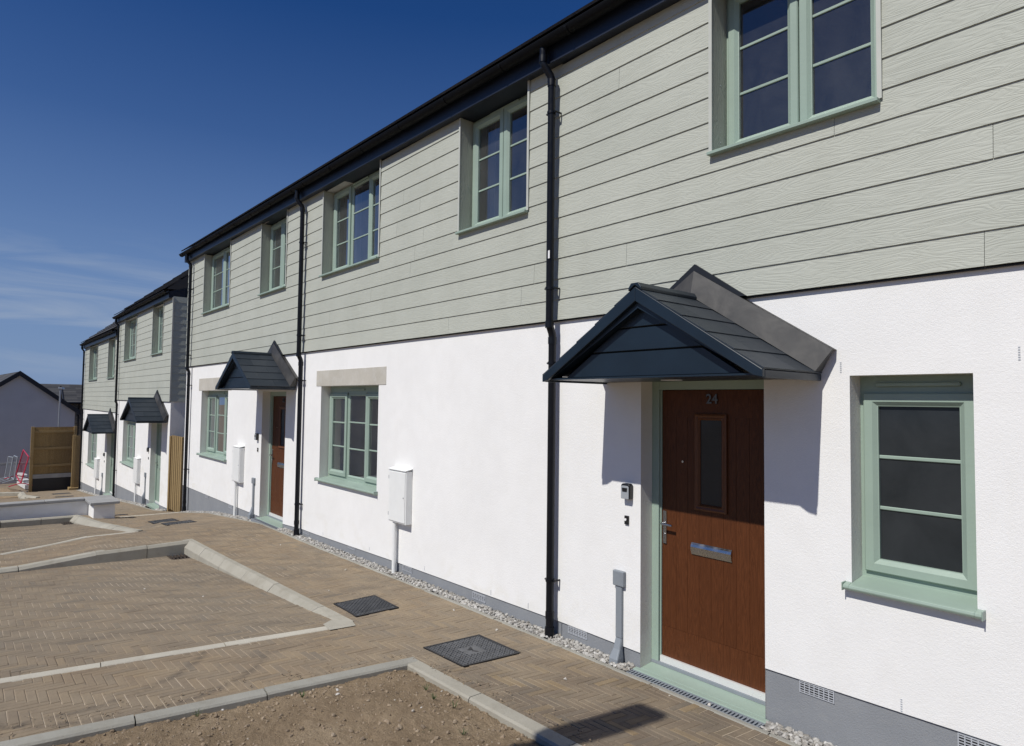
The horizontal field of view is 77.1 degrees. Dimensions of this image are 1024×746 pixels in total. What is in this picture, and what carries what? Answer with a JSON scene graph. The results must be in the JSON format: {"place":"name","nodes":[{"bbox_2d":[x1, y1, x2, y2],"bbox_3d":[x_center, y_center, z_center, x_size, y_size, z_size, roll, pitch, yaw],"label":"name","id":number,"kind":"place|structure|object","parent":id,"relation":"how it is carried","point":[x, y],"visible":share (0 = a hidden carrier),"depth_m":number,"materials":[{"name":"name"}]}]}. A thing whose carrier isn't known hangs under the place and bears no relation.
{"place":"outdoors","nodes":[
{"label":"outdoors","id":0,"kind":"place"},
{"bbox_2d":[0,488,22,498],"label":"soil","id":1,"kind":"structure","parent":0,"point":[8,490],"depth_m":27.82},
{"bbox_2d":[0,456,16,481],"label":"pedestrian barrier","id":2,"kind":"object","parent":1,"relation":"on","point":[10,468],"visible":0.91,"depth_m":30.03,"materials":[{"name":"grey metal"}]},
{"bbox_2d":[0,455,25,482],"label":"pedestrian barrier","id":3,"kind":"object","parent":1,"relation":"on","point":[14,475],"visible":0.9,"depth_m":29.70,"materials":[{"name":"grey metal"}]},
{"bbox_2d":[4,449,28,486],"bbox_3d":[-22.215,4.262,28.952,0.852,1.483,2.149,3,-3,-42],"label":"pedestrian barrier","id":4,"kind":"object","parent":1,"relation":"on","point":[25,466],"visible":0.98,"depth_m":28.80,"materials":[{"name":"red plastic"}]},
{"bbox_2d":[0,483,134,719],"bbox_3d":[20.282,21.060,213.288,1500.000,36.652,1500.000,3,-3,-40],"label":"ground","id":5,"kind":"structure","parent":0,"point":[13,487],"depth_m":33.80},
{"bbox_2d":[0,492,19,495],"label":"kerb","id":6,"kind":"structure","parent":5,"relation":"on","point":[9,493],"depth_m":26.54,"materials":[{"name":"concrete"}]},
{"bbox_2d":[0,462,29,472],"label":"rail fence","id":7,"kind":"object","parent":5,"relation":"on","point":[5,464],"visible":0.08,"depth_m":37.63,"materials":[{"name":"metal"}]},
{"bbox_2d":[17,473,28,488],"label":"block wall","id":8,"kind":"structure","parent":5,"relation":"on","point":[24,486],"depth_m":33.31,"materials":[{"name":"concrete"}]},
{"bbox_2d":[17,492,39,498],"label":"kerb","id":9,"kind":"structure","parent":5,"relation":"on","point":[21,495],"depth_m":24.87,"materials":[{"name":"concrete"}]},
{"bbox_2d":[0,515,72,527],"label":"kerb","id":10,"kind":"structure","parent":5,"relation":"on","point":[32,521],"depth_m":12.75,"materials":[{"name":"concrete"}]},
{"bbox_2d":[0,371,80,483],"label":"gabled house","id":11,"kind":"structure","parent":5,"relation":"on","point":[27,402],"depth_m":39.83,"materials":[{"name":"white paint"}]},
{"bbox_2d":[28,426,76,491],"bbox_3d":[-20.705,3.980,29.002,1.700,3.120,0.120,3,-3,-40],"label":"timber fence","id":12,"kind":"object","parent":5,"relation":"on","point":[50,465],"visible":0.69,"depth_m":28.96,"materials":[{"name":"wood"}]},
{"bbox_2d":[0,495,119,520],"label":"garden wall","id":13,"kind":"structure","parent":5,"relation":"on","point":[102,506],"depth_m":13.13,"materials":[{"name":"paint"}]},
{"bbox_2d":[41,384,81,395],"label":"distant house","id":14,"kind":"structure","parent":5,"relation":"on","point":[53,388],"depth_m":65.37,"materials":[{"name":"grey tile"}]},
{"bbox_2d":[58,386,64,426],"bbox_3d":[-23.225,3.377,32.962,0.195,5.410,0.618,2,-3,-25],"label":"street lamp","id":15,"kind":"object","parent":5,"relation":"on","point":[60,388],"visible":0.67,"depth_m":32.79,"materials":[{"name":"silver metal"}]},
{"bbox_2d":[0,531,137,554],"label":"paving strip","id":16,"kind":"object","parent":5,"relation":"on","point":[80,538],"visible":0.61,"depth_m":9.60,"materials":[{"name":"grey concrete"}]},
{"bbox_2d":[61,386,83,435],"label":"distant house","id":17,"kind":"structure","parent":5,"relation":"on","point":[71,395],"depth_m":51.69,"materials":[{"name":"stone"}]},
{"bbox_2d":[67,435,80,489],"bbox_3d":[-19.560,4.065,28.791,0.460,2.560,0.500,3,-3,-40],"label":"timber fence","id":18,"kind":"object","parent":5,"relation":"on","point":[75,463],"visible":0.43,"depth_m":28.72,"materials":[{"name":"brown wood"}]},
{"bbox_2d":[0,539,188,573],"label":"kerb","id":19,"kind":"structure","parent":5,"relation":"on","point":[175,548],"depth_m":8.80,"materials":[{"name":"concrete"}]},
{"bbox_2d":[78,322,118,494],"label":"terraced house","id":20,"kind":"structure","parent":5,"relation":"on","point":[98,404],"depth_m":24.89,"materials":[{"name":"white paint"}]},
{"bbox_2d":[85,434,96,468],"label":"window","id":21,"kind":"structure","parent":20,"relation":"in","point":[94,436],"depth_m":26.95,"materials":[{"name":"green plastic"}]},
{"bbox_2d":[88,346,97,380],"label":"window","id":22,"kind":"structure","parent":20,"relation":"in","point":[95,348],"depth_m":27.43,"materials":[{"name":"green plastic"}]},
{"bbox_2d":[106,340,114,378],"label":"window","id":23,"kind":"structure","parent":20,"relation":"in","point":[114,340],"depth_m":23.93,"materials":[{"name":"green plastic"}]},
{"bbox_2d":[110,434,114,493],"bbox_3d":[-14.289,3.292,23.116,0.110,2.163,1.456,3,-3,-40],"label":"door","id":24,"kind":"structure","parent":20,"relation":"in","point":[111,462],"depth_m":23.55,"materials":[{"name":"green plastic"}]},
{"bbox_2d":[70,515,142,531],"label":"kerb","id":25,"kind":"structure","parent":5,"relation":"on","point":[80,520],"depth_m":11.93,"materials":[{"name":"concrete"}]},
{"bbox_2d":[78,490,161,510],"bbox_3d":[-14.020,4.371,22.264,0.046,1.431,16.292,3,-3,-40],"label":"edging strip","id":26,"kind":"object","parent":5,"relation":"on","point":[130,503],"visible":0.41,"depth_m":18.52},
{"bbox_2d":[79,489,166,510],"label":"gravel","id":27,"kind":"structure","parent":5,"relation":"on","point":[139,504],"depth_m":19.72,"materials":[{"name":"grey gravel"}]},
{"bbox_2d":[112,269,188,511],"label":"terraced house","id":28,"kind":"structure","parent":5,"relation":"on","point":[150,387],"depth_m":18.18,"materials":[{"name":"white paint"}]},
{"bbox_2d":[120,421,135,467],"bbox_3d":[-12.177,2.243,20.560,0.268,1.410,2.142,3,-3,-40],"label":"window","id":29,"kind":"structure","parent":28,"relation":"in","point":[131,433],"depth_m":20.94,"materials":[{"name":"green plastic"}]},
{"bbox_2d":[123,318,136,360],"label":"window","id":30,"kind":"structure","parent":28,"relation":"in","point":[133,327],"depth_m":21.32,"materials":[{"name":"green plastic"}]},
{"bbox_2d":[150,306,163,355],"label":"window","id":31,"kind":"structure","parent":28,"relation":"in","point":[160,333],"depth_m":18.29,"materials":[{"name":"green plastic"}]},
{"bbox_2d":[155,424,161,503],"bbox_3d":[-9.634,2.520,17.665,0.110,2.183,1.126,3,-3,-40],"label":"door","id":32,"kind":"structure","parent":28,"relation":"in","point":[158,462],"depth_m":17.95,"materials":[{"name":"green plastic"}]},
{"bbox_2d":[122,512,178,516],"bbox_3d":[-8.267,3.248,14.539,1.297,0.126,0.099,2,-3,-22],"label":"paving strip","id":33,"kind":"object","parent":5,"relation":"on","point":[149,514],"visible":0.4,"depth_m":14.57,"materials":[{"name":"grey concrete"}]},
{"bbox_2d":[0,626,328,682],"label":"paving strip","id":34,"kind":"object","parent":5,"relation":"on","point":[133,659],"visible":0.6,"depth_m":4.97,"materials":[{"name":"grey concrete"}]},
{"bbox_2d":[0,657,417,745],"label":"kerb","id":35,"kind":"structure","parent":5,"relation":"on","point":[79,732],"depth_m":4.05,"materials":[{"name":"grey concrete"}]},
{"bbox_2d":[251,518,277,528],"bbox_3d":[-4.163,2.579,10.826,0.076,0.094,1.180,3,-3,-40],"label":"channel drain","id":36,"kind":"object","parent":5,"relation":"on","point":[260,521],"visible":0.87,"depth_m":10.90,"materials":[{"name":"grey plastic"}]},
{"bbox_2d":[184,539,352,620],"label":"kerb","id":37,"kind":"structure","parent":5,"relation":"on","point":[198,551],"depth_m":7.54,"materials":[{"name":"concrete"}]},
{"bbox_2d":[323,620,354,629],"bbox_3d":[-1.566,2.268,5.821,0.259,0.017,0.298,2,-3,-32],"label":"mortar patch","id":38,"kind":"object","parent":37,"relation":"on","point":[333,624],"visible":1,"depth_m":5.79,"materials":[{"name":"concrete"}]},
{"bbox_2d":[293,24,563,633],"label":"terraced house","id":39,"kind":"structure","parent":5,"relation":"on","point":[426,406],"depth_m":7.14,"materials":[{"name":"white paint"}]},
{"bbox_2d":[314,386,378,495],"bbox_3d":[-2.162,0.850,8.915,0.397,1.440,1.812,3,-3,-40],"label":"window","id":40,"kind":"structure","parent":39,"relation":"in","point":[342,477],"depth_m":9.12,"materials":[{"name":"green plastic"}]},
{"bbox_2d":[319,170,379,276],"bbox_3d":[-2.144,-2.099,9.037,0.405,1.373,1.749,3,-3,-40],"label":"window","id":41,"kind":"structure","parent":39,"relation":"in","point":[353,200],"depth_m":9.26,"materials":[{"name":"green plastic"}]},
{"bbox_2d":[455,95,527,234],"bbox_3d":[-0.087,-2.139,6.610,0.405,1.350,1.126,3,-3,-40],"label":"window","id":42,"kind":"structure","parent":39,"relation":"in","point":[499,145],"depth_m":6.85,"materials":[{"name":"green plastic"}]},
{"bbox_2d":[179,512,800,745],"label":"edging strip","id":43,"kind":"object","parent":5,"relation":"on","point":[748,725],"visible":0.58,"depth_m":5.19,"materials":[{"name":"grey gravel"}]},
{"bbox_2d":[407,660,581,745],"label":"kerb","id":44,"kind":"structure","parent":5,"relation":"on","point":[537,732],"depth_m":4.04,"materials":[{"name":"concrete"}]},
{"bbox_2d":[313,542,836,745],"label":"gravel","id":45,"kind":"structure","parent":5,"relation":"on","point":[790,734],"depth_m":5.73,"materials":[{"name":"grey gravel"}]},
{"bbox_2d":[626,669,764,728],"bbox_3d":[1.236,2.291,4.468,0.076,0.094,1.070,3,-3,-40],"label":"channel drain","id":46,"kind":"object","parent":5,"relation":"on","point":[737,715],"visible":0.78,"depth_m":4.43,"materials":[{"name":"grey metal"}]},
{"bbox_2d":[539,0,1023,745],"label":"terraced house","id":47,"kind":"structure","parent":5,"relation":"on","point":[787,370],"depth_m":4.04,"materials":[{"name":"white paint"}]},
{"bbox_2d":[660,390,764,700],"bbox_3d":[1.440,1.165,4.667,0.110,2.083,0.866,3,-3,-40],"label":"door","id":48,"kind":"structure","parent":47,"relation":"in","point":[713,528],"depth_m":4.65,"materials":[{"name":"brown wood"}]},
{"bbox_2d":[706,0,880,156],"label":"window","id":49,"kind":"structure","parent":47,"relation":"in","point":[801,65],"depth_m":4.28,"materials":[{"name":"green plastic"}]},
{"bbox_2d":[841,374,985,621],"bbox_3d":[2.258,0.638,3.610,0.270,1.257,0.687,3,-3,-40],"label":"window","id":50,"kind":"structure","parent":47,"relation":"in","point":[918,451],"depth_m":3.65,"materials":[{"name":"green plastic"}]},
{"bbox_2d":[0,490,168,515],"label":"pavement","id":51,"kind":"structure","parent":0,"point":[124,508],"depth_m":23.54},
{"bbox_2d":[167,435,183,511],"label":"timber gate","id":52,"kind":"structure","parent":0,"point":[175,473],"depth_m":15.92,"materials":[{"name":"brown wood"}]},
{"bbox_2d":[181,511,317,543],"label":"gravel","id":53,"kind":"structure","parent":0,"point":[300,536],"depth_m":10.30,"materials":[{"name":"grey gravel"}]},
{"bbox_2d":[179,175,310,533],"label":"terraced house","id":54,"kind":"structure","parent":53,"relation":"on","point":[241,368],"depth_m":11.91,"materials":[{"name":"white paint"}]},
{"bbox_2d":[196,391,227,461],"bbox_3d":[-6.261,1.089,13.641,0.268,1.425,1.982,3,-3,-40],"label":"window","id":55,"kind":"structure","parent":54,"relation":"in","point":[217,412],"depth_m":13.88,"materials":[{"name":"green plastic"}]},
{"bbox_2d":[201,247,229,314],"bbox_3d":[-6.229,-2.004,13.755,0.276,1.355,1.896,3,-3,-40],"label":"window","id":56,"kind":"structure","parent":54,"relation":"in","point":[221,260],"depth_m":14.05,"materials":[{"name":"green plastic"}]},
{"bbox_2d":[257,217,286,295],"bbox_3d":[-4.022,-2.064,11.252,0.405,1.391,1.241,3,-3,-40],"label":"window","id":57,"kind":"structure","parent":54,"relation":"in","point":[282,224],"depth_m":11.38,"materials":[{"name":"green plastic"}]},
{"bbox_2d":[269,396,285,519],"bbox_3d":[-3.955,1.447,11.021,0.110,2.093,0.956,3,-3,-40],"label":"door","id":58,"kind":"structure","parent":54,"relation":"in","point":[279,410],"depth_m":11.14,"materials":[{"name":"brown wood"}]},
{"bbox_2d":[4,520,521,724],"bbox_3d":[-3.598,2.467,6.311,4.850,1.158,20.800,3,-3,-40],"label":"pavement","id":59,"kind":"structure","parent":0,"point":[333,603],"depth_m":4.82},
{"bbox_2d":[148,518,178,523],"bbox_3d":[-6.477,2.764,11.939,0.410,0.092,0.520,3,-3,-40],"label":"access cover","id":60,"kind":"object","parent":59,"relation":"on","point":[162,520],"visible":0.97,"depth_m":11.90,"materials":[{"name":"metal"}]},
{"bbox_2d":[161,520,195,525],"bbox_3d":[-5.960,2.693,11.495,0.480,0.084,0.470,3,-3,-40],"label":"access cover","id":61,"kind":"object","parent":59,"relation":"on","point":[176,522],"visible":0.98,"depth_m":11.47,"materials":[{"name":"metal"}]},
{"bbox_2d":[334,595,398,616],"bbox_3d":[-1.454,2.327,6.396,0.460,0.047,0.490,3,-3,-40],"label":"access cover","id":62,"kind":"object","parent":59,"relation":"on","point":[364,606],"visible":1,"depth_m":6.37,"materials":[{"name":"metal"}]},
{"bbox_2d":[423,634,520,667],"bbox_3d":[-0.325,2.248,5.192,0.570,0.081,0.550,3,-3,-40],"label":"access cover","id":63,"kind":"object","parent":59,"relation":"on","point":[465,652],"visible":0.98,"depth_m":5.17,"materials":[{"name":"metal"}]},
{"bbox_2d":[0,0,592,384],"label":"sky","id":64,"kind":"structure","parent":0,"point":[132,131],"materials":[{"name":"blue"}]},
{"bbox_2d":[55,670,543,745],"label":"soil","id":65,"kind":"structure","parent":0,"point":[272,726],"depth_m":3.83,"materials":[{"name":"brown soil"}]},
{"bbox_2d":[193,684,468,734],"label":"weeds","id":66,"kind":"object","parent":65,"relation":"on","point":[425,688],"visible":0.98,"depth_m":4.13,"materials":[{"name":"green plant"}]},
{"bbox_2d":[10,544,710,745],"bbox_3d":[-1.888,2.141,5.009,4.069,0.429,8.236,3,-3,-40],"label":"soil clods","id":67,"kind":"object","parent":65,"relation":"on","point":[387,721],"visible":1,"depth_m":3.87,"materials":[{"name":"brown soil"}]},
{"bbox_2d":[0,511,790,745],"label":"pavement","id":68,"kind":"structure","parent":0,"point":[591,699],"depth_m":4.78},
{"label":"parking bay","id":69,"kind":"structure","parent":0,"visible":0},
{"bbox_2d":[0,556,330,677],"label":"parking bay","id":70,"kind":"object","parent":69,"relation":"on","point":[163,608],"visible":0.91,"depth_m":6.19,"materials":[{"name":"brown brick"}]},
{"bbox_2d":[167,554,189,559],"bbox_3d":[-4.726,2.669,9.203,0.320,0.084,0.380,3,-3,-40],"label":"gully grate","id":71,"kind":"object","parent":70,"relation":"on","point":[178,557],"visible":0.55,"depth_m":9.17,"materials":[{"name":"metal"}]},
{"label":"parking bay","id":72,"kind":"structure","parent":0,"visible":0},
{"bbox_2d":[0,524,124,552],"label":"parking bay","id":73,"kind":"object","parent":72,"relation":"on","point":[17,538],"visible":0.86,"depth_m":10.84,"materials":[{"name":"brown brick"}]}
]}

